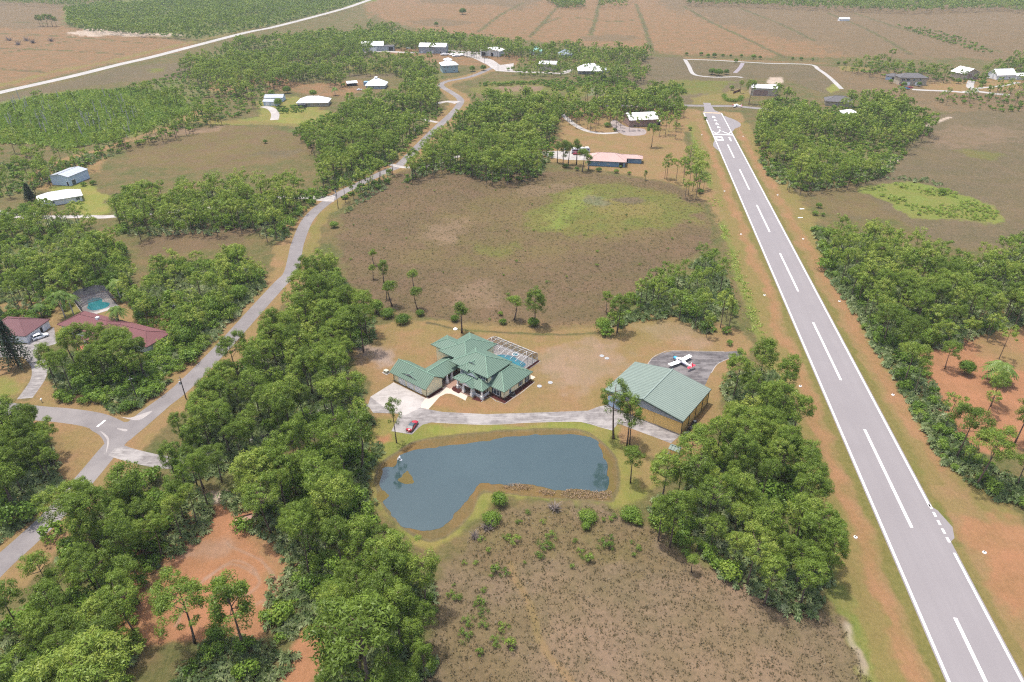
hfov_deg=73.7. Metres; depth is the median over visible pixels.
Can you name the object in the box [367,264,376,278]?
pine tree
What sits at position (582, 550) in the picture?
shrub
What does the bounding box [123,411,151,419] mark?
road grit
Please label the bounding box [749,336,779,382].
pine tree
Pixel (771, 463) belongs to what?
pine tree
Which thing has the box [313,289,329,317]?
pine tree
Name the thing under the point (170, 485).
pine tree
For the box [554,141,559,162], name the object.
pine tree
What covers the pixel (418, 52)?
dirt road
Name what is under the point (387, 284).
pine tree
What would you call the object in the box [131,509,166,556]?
pine tree
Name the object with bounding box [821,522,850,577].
pine tree
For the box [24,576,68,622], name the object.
pine tree
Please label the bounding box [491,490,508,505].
shrub
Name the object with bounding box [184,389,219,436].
pine tree
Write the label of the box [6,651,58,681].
pine tree
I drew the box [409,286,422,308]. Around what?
pine tree
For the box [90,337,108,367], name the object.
pine tree
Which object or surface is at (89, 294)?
pool cage
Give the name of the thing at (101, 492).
pine tree
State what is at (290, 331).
pine tree
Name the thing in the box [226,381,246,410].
pine tree
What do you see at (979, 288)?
pine tree
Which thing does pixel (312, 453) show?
pine tree
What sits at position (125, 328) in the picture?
pine tree
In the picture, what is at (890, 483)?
runway marking
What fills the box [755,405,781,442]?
pine tree
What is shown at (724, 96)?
hedge
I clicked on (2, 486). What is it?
pine tree
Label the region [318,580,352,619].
pine tree
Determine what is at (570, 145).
pine tree
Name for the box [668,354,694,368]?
aeroplane
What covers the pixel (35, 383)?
driveway
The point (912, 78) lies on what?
house
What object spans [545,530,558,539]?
shrub
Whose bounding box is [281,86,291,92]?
leafy tree
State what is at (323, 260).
pine tree
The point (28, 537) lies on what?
road
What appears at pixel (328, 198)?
driveway
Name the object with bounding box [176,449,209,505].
pine tree
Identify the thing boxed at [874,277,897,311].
pine tree
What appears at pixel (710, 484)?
pine tree
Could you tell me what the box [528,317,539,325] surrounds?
shrub
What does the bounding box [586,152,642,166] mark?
house
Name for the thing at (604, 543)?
shrub
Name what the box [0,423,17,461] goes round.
pine tree
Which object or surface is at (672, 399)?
hangar
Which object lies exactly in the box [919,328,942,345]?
leafy tree
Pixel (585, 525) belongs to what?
shrub
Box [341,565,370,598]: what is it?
pine tree
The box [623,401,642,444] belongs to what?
pine tree
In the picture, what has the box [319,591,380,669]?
pine tree
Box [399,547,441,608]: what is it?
pine tree
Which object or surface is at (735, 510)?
pine tree
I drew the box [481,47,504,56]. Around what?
hangar
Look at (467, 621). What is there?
shrub
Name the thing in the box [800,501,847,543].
pine tree
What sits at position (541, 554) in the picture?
shrub
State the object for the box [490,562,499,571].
shrub
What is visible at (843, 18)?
shed
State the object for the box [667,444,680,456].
shed
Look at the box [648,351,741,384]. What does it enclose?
aircraft apron
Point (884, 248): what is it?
pine tree
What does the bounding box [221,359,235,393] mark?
pine tree
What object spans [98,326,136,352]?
pine tree
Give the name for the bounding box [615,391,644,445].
pine tree
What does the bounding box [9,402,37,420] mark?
pine tree
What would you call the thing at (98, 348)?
pine tree
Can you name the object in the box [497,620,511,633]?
shrub
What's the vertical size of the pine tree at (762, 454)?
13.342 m
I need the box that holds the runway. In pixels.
[703,103,1023,681]
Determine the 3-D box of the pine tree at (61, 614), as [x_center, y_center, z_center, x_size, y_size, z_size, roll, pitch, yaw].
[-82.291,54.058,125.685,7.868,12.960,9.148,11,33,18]
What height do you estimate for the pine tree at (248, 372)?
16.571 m
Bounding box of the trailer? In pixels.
[235,513,252,526]
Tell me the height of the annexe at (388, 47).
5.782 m
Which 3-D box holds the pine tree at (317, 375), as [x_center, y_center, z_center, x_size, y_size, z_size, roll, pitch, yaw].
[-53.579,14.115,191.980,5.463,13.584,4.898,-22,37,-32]
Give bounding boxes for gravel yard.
[450,50,513,70]
[611,120,645,135]
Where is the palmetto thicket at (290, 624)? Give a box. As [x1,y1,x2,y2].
[0,152,1023,681]
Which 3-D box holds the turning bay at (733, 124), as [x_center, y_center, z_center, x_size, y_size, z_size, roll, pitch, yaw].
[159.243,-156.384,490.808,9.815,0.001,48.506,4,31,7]
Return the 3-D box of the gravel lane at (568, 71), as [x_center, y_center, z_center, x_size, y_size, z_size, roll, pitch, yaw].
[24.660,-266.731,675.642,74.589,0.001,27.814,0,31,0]
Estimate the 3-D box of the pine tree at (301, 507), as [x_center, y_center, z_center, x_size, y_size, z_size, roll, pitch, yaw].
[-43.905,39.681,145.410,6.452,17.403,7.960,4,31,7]
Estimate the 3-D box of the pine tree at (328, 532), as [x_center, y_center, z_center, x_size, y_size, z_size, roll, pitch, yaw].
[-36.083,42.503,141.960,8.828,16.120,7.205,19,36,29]
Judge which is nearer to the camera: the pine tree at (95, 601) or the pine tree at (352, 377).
the pine tree at (95, 601)
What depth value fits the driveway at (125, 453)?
178.63 m
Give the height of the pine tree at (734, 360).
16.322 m
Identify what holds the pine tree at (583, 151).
on the ground at (974, 152)
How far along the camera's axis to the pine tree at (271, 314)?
217.12 m
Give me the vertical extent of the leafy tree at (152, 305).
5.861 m
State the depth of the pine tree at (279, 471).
152.97 m
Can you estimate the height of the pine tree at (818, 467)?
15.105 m
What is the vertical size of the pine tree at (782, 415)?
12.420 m
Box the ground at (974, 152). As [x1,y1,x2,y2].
[0,0,1023,681]
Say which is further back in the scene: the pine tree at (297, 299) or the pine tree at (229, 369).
the pine tree at (297, 299)
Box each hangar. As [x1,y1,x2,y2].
[361,41,383,50]
[418,43,447,53]
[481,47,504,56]
[605,362,711,433]
[749,84,777,95]
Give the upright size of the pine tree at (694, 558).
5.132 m
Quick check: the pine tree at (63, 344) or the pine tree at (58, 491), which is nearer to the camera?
the pine tree at (58, 491)
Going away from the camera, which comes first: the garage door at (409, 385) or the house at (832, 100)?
the garage door at (409, 385)
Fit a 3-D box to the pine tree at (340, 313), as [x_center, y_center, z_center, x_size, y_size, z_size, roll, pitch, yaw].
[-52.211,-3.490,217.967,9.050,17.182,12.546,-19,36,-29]
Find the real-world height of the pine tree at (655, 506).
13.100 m
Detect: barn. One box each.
[623,111,659,126]
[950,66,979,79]
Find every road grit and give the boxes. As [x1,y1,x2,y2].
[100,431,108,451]
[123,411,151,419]
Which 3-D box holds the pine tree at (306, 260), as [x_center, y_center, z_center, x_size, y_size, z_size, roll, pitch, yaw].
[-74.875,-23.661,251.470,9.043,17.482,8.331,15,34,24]
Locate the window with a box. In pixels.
[492,388,500,396]
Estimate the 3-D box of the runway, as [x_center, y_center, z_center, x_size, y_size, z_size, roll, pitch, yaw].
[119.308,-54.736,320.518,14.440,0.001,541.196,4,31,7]
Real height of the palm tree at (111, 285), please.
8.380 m
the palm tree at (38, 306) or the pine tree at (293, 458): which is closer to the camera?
the pine tree at (293, 458)
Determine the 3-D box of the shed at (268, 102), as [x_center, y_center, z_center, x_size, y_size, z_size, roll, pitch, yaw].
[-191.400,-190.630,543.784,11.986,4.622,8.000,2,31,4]
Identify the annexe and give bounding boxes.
[383,44,394,50]
[885,73,895,79]
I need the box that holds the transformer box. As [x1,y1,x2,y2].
[382,369,389,374]
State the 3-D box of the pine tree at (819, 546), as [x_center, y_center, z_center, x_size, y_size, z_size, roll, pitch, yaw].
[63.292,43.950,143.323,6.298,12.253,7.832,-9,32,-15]
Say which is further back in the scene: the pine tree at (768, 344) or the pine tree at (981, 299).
the pine tree at (981, 299)
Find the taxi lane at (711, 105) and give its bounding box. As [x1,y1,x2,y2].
[569,105,768,109]
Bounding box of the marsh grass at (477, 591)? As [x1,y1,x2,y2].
[341,169,872,681]
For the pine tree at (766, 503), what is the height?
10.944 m
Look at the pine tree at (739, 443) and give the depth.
161.05 m
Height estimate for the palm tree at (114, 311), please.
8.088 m
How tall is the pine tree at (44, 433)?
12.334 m
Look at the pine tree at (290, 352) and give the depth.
200.35 m
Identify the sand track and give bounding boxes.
[683,59,742,77]
[685,59,842,88]
[733,63,743,72]
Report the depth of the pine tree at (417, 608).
124.61 m
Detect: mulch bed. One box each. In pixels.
[427,388,442,397]
[451,386,461,392]
[472,396,488,401]
[490,380,532,402]
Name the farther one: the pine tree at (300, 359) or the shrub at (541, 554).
the pine tree at (300, 359)
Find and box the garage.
[2,316,50,342]
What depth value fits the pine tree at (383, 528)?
143.28 m
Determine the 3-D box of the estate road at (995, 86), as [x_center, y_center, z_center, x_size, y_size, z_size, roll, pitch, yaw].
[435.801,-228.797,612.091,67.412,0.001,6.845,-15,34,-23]
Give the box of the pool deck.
[494,344,536,367]
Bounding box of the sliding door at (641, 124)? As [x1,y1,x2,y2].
[637,121,643,126]
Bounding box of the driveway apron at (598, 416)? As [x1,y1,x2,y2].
[368,397,679,442]
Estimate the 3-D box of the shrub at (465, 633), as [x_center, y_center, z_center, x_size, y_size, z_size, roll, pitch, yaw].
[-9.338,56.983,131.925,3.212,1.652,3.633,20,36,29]
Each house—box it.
[36,189,82,207]
[57,311,168,352]
[296,96,331,107]
[363,76,387,88]
[389,332,532,399]
[439,58,457,72]
[558,49,572,57]
[577,63,608,73]
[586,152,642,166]
[824,95,854,106]
[839,109,856,114]
[893,73,927,85]
[987,68,1023,79]
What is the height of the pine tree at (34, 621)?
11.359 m
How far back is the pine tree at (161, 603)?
123.95 m
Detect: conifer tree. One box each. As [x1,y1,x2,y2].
[0,319,34,371]
[23,183,35,201]
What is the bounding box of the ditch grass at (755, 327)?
[691,140,843,563]
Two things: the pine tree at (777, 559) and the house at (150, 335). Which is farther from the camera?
the house at (150, 335)
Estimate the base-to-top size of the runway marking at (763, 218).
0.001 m
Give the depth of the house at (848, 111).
505.84 m
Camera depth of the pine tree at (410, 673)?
111.68 m
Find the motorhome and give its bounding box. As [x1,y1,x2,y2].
[571,147,589,152]
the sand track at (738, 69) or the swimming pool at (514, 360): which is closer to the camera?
the swimming pool at (514, 360)
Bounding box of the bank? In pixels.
[603,450,615,492]
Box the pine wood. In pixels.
[0,0,1023,674]
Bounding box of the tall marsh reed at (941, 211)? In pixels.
[868,182,999,220]
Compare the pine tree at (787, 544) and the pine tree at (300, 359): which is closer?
the pine tree at (787, 544)
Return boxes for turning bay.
[724,116,740,130]
[933,508,953,540]
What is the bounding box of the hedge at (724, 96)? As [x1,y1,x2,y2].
[721,93,745,101]
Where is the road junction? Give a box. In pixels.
[87,395,178,456]
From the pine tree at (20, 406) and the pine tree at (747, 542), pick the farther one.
the pine tree at (20, 406)
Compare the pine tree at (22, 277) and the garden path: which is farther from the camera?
the pine tree at (22, 277)
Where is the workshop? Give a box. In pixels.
[539,61,556,70]
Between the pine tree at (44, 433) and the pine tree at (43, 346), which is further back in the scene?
the pine tree at (43, 346)
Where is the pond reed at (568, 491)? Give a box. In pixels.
[502,483,611,500]
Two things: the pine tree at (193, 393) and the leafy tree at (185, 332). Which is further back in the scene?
the leafy tree at (185, 332)
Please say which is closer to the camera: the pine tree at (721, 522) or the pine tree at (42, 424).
the pine tree at (721, 522)
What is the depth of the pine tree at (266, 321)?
210.00 m
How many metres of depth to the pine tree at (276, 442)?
159.35 m
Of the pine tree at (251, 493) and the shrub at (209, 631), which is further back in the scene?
the pine tree at (251, 493)
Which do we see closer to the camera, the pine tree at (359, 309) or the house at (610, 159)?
the pine tree at (359, 309)
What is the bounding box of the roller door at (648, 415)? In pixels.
[633,406,653,422]
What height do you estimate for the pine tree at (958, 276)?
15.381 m
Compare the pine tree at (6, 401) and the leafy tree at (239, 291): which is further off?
the leafy tree at (239, 291)
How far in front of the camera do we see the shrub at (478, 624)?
134.23 m
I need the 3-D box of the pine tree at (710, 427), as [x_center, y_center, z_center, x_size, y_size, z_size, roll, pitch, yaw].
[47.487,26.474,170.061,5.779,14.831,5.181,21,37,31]
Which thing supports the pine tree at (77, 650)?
on the ground at (974, 152)
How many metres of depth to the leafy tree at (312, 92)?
569.76 m
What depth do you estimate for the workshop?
677.68 m
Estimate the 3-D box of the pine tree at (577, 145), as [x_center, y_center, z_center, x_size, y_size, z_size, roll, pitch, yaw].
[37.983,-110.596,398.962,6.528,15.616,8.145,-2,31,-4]
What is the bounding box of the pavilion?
[346,80,357,85]
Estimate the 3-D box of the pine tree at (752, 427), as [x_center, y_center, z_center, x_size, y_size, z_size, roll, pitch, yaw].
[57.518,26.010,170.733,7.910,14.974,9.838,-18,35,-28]
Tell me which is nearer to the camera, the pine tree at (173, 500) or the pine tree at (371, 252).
the pine tree at (173, 500)
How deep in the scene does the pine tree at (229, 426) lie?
169.37 m
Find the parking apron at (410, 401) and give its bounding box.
[371,382,424,414]
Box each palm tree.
[31,303,46,315]
[47,290,69,317]
[57,293,80,315]
[105,279,122,298]
[105,306,128,320]
[980,360,1018,386]
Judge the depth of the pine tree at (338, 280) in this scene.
236.12 m
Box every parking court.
[0,327,55,367]
[543,151,588,159]
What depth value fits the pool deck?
221.96 m
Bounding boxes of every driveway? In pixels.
[0,195,334,218]
[17,354,46,398]
[104,403,368,468]
[262,106,278,119]
[390,155,460,167]
[438,101,459,103]
[561,113,617,133]
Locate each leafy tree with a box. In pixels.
[137,299,155,312]
[170,326,198,343]
[202,295,228,310]
[223,243,247,259]
[225,284,249,299]
[273,98,282,104]
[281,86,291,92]
[308,90,316,95]
[369,299,384,312]
[459,8,466,13]
[714,69,722,75]
[899,349,916,361]
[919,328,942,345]
[958,360,977,373]
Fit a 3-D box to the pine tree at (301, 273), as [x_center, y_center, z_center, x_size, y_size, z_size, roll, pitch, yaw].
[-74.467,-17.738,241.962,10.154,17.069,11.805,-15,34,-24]
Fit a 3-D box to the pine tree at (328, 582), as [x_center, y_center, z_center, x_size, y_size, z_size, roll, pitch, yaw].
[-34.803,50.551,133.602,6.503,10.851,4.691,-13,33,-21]
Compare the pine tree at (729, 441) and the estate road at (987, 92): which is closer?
the pine tree at (729, 441)
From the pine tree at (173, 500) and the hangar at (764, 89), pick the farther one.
the hangar at (764, 89)
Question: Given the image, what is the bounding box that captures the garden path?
[421,387,466,408]
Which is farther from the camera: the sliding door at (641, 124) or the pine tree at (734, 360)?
the sliding door at (641, 124)
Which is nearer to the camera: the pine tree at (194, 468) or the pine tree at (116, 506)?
the pine tree at (116, 506)
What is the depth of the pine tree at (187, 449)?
162.85 m
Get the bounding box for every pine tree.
[0,393,15,420]
[0,404,22,426]
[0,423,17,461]
[0,432,19,476]
[0,445,22,493]
[0,449,22,507]
[0,471,16,500]
[0,577,30,642]
[0,654,16,681]
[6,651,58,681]
[9,269,32,306]
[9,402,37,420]
[9,410,33,447]
[9,426,37,464]
[12,609,53,655]
[12,624,144,681]
[15,549,55,603]
[16,431,47,476]
[17,402,38,425]
[20,609,53,639]
[24,442,55,475]
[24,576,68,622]
[29,415,57,450]
[30,478,89,536]
[31,603,82,649]
[33,341,53,376]
[36,429,55,466]
[36,629,73,665]
[43,558,75,603]
[44,348,72,388]
[45,14,52,26]
[53,326,77,363]
[56,321,97,364]
[58,489,97,553]
[61,506,98,562]
[64,541,97,588]
[65,546,113,588]
[65,612,121,674]
[66,479,116,543]
[70,476,100,527]
[72,633,130,681]
[73,590,128,642]
[74,347,99,375]
[82,343,112,371]
[87,498,131,544]
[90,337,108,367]
[93,322,106,340]
[95,568,145,634]
[97,324,119,362]
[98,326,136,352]
[99,517,141,576]
[103,460,141,518]
[105,338,138,377]
[107,326,133,360]
[110,553,142,602]
[112,483,143,516]
[113,474,141,497]
[122,334,145,376]
[122,518,149,556]
[127,496,152,534]
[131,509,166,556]
[146,566,210,643]
[156,440,180,477]
[160,472,185,520]
[160,493,183,538]
[166,411,187,439]
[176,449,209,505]
[176,482,196,522]
[177,442,197,485]
[178,427,199,447]
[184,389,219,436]
[185,448,205,488]
[186,398,216,447]
[187,388,210,430]
[193,373,227,392]
[195,374,230,425]
[199,396,230,439]
[199,442,227,482]
[203,364,225,397]
[205,397,232,451]
[205,568,256,644]
[209,360,239,401]
[215,329,246,377]
[220,418,250,460]
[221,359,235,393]
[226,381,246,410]
[227,446,277,503]
[232,467,265,521]
[235,403,260,438]
[237,365,267,416]
[237,416,257,448]
[238,390,251,404]
[239,345,262,397]
[241,336,264,370]
[241,471,283,533]
[244,445,259,467]
[251,335,272,371]
[251,383,279,428]
[252,444,293,501]
[253,339,273,376]
[256,317,280,358]
[256,373,303,418]
[257,323,284,365]
[258,306,280,347]
[261,430,289,475]
[267,383,296,426]
[267,406,287,434]
[268,466,291,504]
[271,322,285,358]
[275,321,305,349]
[275,501,310,544]
[276,309,296,340]
[278,413,310,456]
[278,453,301,494]
[282,328,310,371]
[283,510,314,573]
[284,349,297,379]
[285,269,314,309]
[287,497,317,555]
[289,287,313,321]
[290,349,320,393]
[291,383,311,415]
[292,449,320,474]
[293,253,320,277]
[294,345,313,386]
[298,588,401,681]
[299,455,339,507]
[300,421,327,450]
[305,267,319,301]
[305,273,329,292]
[306,491,332,520]
[307,474,354,538]
[307,506,333,554]
[311,344,350,395]
[311,370,328,408]
[312,297,342,338]
[312,337,346,378]
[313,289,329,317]
[313,376,346,429]
[314,577,348,594]
[315,668,343,681]
[317,254,333,277]
[317,406,347,445]
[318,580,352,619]
[319,320,339,348]
[319,324,342,337]
[319,514,356,562]
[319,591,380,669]
[320,424,357,468]
[320,644,350,681]
[322,273,343,303]
[322,455,349,493]
[324,316,356,340]
[327,286,350,303]
[328,346,344,373]
[332,334,354,372]
[332,469,354,496]
[333,306,357,352]
[333,370,366,417]
[333,558,355,583]
[334,405,374,466]
[337,284,355,327]
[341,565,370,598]
[343,303,377,351]
[343,512,376,568]
[350,288,374,334]
[359,567,395,602]
[361,533,394,573]
[361,546,413,603]
[363,602,402,659]
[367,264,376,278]
[368,248,376,264]
[369,523,399,546]
[372,528,421,581]
[372,650,406,677]
[373,674,409,681]
[377,259,388,283]
[380,576,418,644]
[382,664,419,681]
[383,280,397,306]
[384,396,401,442]
[396,610,426,653]
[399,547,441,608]
[400,599,437,638]
[406,268,417,285]
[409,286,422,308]
[409,637,434,681]
[453,300,468,333]
[504,295,522,319]
[525,285,546,325]
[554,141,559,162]
[559,140,568,165]
[564,141,573,163]
[572,139,581,164]
[576,148,589,171]
[586,154,592,169]
[600,378,638,438]
[602,291,612,312]
[609,293,632,332]
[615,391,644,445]
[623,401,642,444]
[623,445,645,482]
[647,123,661,146]
[649,447,685,494]
[651,494,679,540]
[659,489,695,547]
[667,464,693,503]
[676,422,713,481]
[678,452,715,502]
[679,487,698,518]
[686,553,700,572]
[693,537,703,551]
[695,471,737,529]
[698,422,717,461]
[702,511,727,546]
[705,443,723,465]
[707,412,741,464]
[710,466,724,504]
[717,426,736,448]
[720,428,760,474]
[721,347,755,397]
[721,466,751,514]
[722,400,738,427]
[722,406,736,425]
[725,404,768,432]
[725,531,746,560]
[726,457,745,474]
[729,418,762,456]
[729,500,752,538]
[731,487,766,525]
[733,473,760,519]
[736,519,779,586]
[739,371,757,397]
[745,379,760,404]
[746,79,756,102]
[746,444,770,479]
[747,497,782,523]
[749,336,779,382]
[752,497,783,550]
[753,526,778,566]
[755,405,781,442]
[756,380,778,409]
[757,548,790,605]
[758,457,783,491]
[760,380,775,400]
[761,418,782,447]
[765,379,794,421]
[766,424,803,479]
[767,424,802,462]
[767,437,796,477]
[769,407,788,426]
[771,531,800,562]
[775,353,802,397]
[779,370,799,405]
[782,388,818,425]
[784,433,822,481]
[784,492,826,537]
[787,538,825,583]
[791,457,829,492]
[791,545,830,604]
[792,471,834,497]
[793,493,822,530]
[797,446,822,493]
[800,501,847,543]
[801,526,834,568]
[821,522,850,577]
[867,242,895,275]
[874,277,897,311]
[876,267,898,304]
[876,301,909,339]
[894,271,917,304]
[898,314,930,348]
[898,340,933,379]
[900,269,920,308]
[911,289,935,320]
[912,272,935,311]
[914,358,933,391]
[916,285,937,312]
[927,282,946,320]
[935,256,966,273]
[935,268,955,302]
[936,279,954,312]
[941,339,963,368]
[943,304,969,336]
[944,272,973,303]
[946,401,997,457]
[954,277,972,304]
[964,282,990,318]
[964,424,1018,486]
[974,292,998,324]
[986,291,1009,333]
[989,370,1012,406]
[1004,280,1023,315]
[1006,263,1023,291]
[1006,284,1023,320]
[1013,291,1023,329]
[1014,398,1023,443]
[1014,454,1023,486]
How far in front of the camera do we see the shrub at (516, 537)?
152.55 m
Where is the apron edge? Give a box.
[435,421,609,429]
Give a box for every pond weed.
[376,490,388,501]
[398,471,413,483]
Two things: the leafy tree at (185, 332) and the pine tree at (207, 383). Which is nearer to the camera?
the pine tree at (207, 383)
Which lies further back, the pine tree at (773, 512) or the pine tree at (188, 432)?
the pine tree at (188, 432)
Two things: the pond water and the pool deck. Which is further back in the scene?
the pool deck
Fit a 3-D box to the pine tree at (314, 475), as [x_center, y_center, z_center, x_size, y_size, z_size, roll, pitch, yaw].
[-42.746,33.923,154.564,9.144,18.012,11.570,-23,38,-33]
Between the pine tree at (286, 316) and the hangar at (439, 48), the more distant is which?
the hangar at (439, 48)
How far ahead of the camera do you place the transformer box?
211.69 m
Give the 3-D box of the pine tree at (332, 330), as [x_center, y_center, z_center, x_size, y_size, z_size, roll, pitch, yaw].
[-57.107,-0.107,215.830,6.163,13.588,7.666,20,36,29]
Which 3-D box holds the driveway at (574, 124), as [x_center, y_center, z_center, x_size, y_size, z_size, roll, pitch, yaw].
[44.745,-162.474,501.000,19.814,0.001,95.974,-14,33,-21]
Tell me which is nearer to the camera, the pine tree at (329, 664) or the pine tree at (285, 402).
the pine tree at (329, 664)
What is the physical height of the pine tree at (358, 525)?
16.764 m
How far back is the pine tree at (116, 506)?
143.19 m
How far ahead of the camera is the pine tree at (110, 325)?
210.44 m
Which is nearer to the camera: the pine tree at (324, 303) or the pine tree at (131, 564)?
the pine tree at (131, 564)
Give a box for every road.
[0,0,369,93]
[0,67,492,576]
[0,402,122,427]
[363,51,497,63]
[912,80,978,92]
[963,91,1009,94]
[971,82,1019,88]
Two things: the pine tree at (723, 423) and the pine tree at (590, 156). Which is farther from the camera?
the pine tree at (590, 156)
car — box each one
[31,333,48,340]
[406,420,417,431]
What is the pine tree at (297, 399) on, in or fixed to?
on the ground at (974, 152)
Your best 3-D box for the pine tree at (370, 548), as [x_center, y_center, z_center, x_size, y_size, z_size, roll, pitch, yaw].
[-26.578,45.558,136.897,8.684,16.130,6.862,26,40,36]
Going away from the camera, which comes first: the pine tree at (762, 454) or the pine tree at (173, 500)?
the pine tree at (173, 500)
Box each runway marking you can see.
[704,114,950,681]
[721,113,929,506]
[756,205,769,231]
[779,253,798,290]
[812,322,841,379]
[863,429,912,527]
[953,553,1023,681]
[954,618,987,681]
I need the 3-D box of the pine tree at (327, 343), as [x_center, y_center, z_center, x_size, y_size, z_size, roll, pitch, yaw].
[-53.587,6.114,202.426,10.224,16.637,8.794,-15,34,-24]
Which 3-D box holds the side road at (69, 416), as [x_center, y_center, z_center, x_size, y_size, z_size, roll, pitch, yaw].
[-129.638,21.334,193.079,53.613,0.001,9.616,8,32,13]
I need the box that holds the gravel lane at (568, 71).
[501,69,570,73]
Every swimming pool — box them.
[87,299,109,309]
[498,352,525,366]
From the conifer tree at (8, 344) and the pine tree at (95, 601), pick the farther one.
the conifer tree at (8, 344)
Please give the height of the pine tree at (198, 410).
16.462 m
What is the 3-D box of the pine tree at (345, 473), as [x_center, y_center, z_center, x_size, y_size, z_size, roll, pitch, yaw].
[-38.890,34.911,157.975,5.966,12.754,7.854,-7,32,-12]
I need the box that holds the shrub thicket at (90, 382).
[0,0,1023,681]
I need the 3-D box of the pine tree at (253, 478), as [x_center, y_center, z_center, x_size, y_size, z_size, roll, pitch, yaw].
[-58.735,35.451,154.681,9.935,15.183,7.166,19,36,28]
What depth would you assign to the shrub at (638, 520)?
156.78 m
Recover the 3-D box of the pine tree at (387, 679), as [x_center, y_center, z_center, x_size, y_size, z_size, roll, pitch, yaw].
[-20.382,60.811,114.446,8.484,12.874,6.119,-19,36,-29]
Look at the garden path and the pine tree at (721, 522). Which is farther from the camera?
the garden path
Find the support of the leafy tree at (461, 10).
on the ground at (974, 152)
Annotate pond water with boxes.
[379,434,608,530]
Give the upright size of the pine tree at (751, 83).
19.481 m
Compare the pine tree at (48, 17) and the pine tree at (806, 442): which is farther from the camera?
the pine tree at (48, 17)
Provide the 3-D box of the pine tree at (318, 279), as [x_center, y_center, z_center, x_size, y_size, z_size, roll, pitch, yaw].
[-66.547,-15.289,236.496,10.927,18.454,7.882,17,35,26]
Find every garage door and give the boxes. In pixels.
[398,377,405,385]
[407,382,413,389]
[414,385,421,393]
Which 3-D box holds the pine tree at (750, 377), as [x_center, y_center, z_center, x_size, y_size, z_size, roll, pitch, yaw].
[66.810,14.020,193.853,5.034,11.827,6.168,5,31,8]
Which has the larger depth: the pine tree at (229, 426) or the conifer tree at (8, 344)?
the conifer tree at (8, 344)
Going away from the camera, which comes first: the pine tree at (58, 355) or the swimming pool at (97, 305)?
the pine tree at (58, 355)
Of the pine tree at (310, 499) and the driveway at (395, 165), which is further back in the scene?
the driveway at (395, 165)
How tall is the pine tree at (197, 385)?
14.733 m
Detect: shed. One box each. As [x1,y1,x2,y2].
[49,166,89,185]
[262,99,278,105]
[264,94,285,101]
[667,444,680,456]
[838,17,849,20]
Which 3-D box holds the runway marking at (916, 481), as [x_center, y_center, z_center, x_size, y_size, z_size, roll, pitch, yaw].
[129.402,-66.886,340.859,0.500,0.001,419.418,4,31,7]
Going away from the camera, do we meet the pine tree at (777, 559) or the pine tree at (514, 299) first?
the pine tree at (777, 559)
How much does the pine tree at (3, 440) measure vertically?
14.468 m
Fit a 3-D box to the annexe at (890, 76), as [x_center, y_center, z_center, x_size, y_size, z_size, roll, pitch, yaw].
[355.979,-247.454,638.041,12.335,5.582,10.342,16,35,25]
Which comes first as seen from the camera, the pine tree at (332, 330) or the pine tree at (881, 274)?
the pine tree at (332, 330)
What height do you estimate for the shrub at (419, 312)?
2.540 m
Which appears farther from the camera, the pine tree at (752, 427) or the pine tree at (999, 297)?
the pine tree at (999, 297)
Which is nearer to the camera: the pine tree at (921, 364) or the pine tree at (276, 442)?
the pine tree at (276, 442)
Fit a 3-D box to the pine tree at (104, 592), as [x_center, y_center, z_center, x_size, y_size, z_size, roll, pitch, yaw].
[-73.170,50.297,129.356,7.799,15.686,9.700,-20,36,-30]
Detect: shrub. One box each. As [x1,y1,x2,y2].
[202,621,229,643]
[329,221,338,226]
[379,307,395,317]
[394,312,411,324]
[415,309,424,315]
[446,589,455,596]
[450,314,458,320]
[451,592,462,600]
[457,627,473,645]
[461,614,475,626]
[468,528,478,541]
[473,594,486,605]
[475,647,483,656]
[477,606,489,617]
[477,617,487,627]
[478,520,494,531]
[481,509,502,526]
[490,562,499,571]
[490,633,505,647]
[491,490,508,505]
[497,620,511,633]
[498,318,506,323]
[498,566,510,577]
[503,636,516,651]
[504,533,520,544]
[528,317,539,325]
[534,550,545,558]
[535,538,551,551]
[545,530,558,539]
[546,499,562,513]
[575,547,584,554]
[577,508,598,525]
[581,521,590,530]
[584,553,594,561]
[595,538,609,550]
[596,317,610,324]
[606,541,615,548]
[619,503,643,521]
[632,516,643,524]
[938,187,946,192]
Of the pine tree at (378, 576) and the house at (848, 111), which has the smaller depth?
the pine tree at (378, 576)
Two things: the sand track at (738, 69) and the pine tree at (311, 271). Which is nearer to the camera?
the pine tree at (311, 271)
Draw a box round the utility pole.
[178,377,186,399]
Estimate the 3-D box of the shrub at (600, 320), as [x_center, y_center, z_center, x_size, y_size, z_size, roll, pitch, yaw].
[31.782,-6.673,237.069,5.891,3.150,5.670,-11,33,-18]
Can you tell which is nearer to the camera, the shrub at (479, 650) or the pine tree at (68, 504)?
the shrub at (479, 650)
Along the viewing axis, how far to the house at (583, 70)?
664.01 m
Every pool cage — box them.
[72,285,117,313]
[487,336,537,368]
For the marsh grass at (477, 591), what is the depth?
144.26 m
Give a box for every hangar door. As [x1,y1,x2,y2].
[608,395,620,408]
[753,90,768,95]
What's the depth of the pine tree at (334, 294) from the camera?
227.72 m
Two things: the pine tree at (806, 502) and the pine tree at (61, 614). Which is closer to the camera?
the pine tree at (61, 614)
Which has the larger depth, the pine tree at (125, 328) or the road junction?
the pine tree at (125, 328)
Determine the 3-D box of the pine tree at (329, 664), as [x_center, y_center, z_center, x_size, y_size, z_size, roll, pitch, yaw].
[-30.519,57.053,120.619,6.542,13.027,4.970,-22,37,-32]
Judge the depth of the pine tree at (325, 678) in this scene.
112.62 m
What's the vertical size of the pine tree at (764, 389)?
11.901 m
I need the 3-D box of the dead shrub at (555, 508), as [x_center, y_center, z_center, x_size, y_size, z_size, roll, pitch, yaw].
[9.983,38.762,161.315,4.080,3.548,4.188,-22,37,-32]
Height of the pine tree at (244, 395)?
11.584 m
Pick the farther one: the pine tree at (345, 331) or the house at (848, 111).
the house at (848, 111)

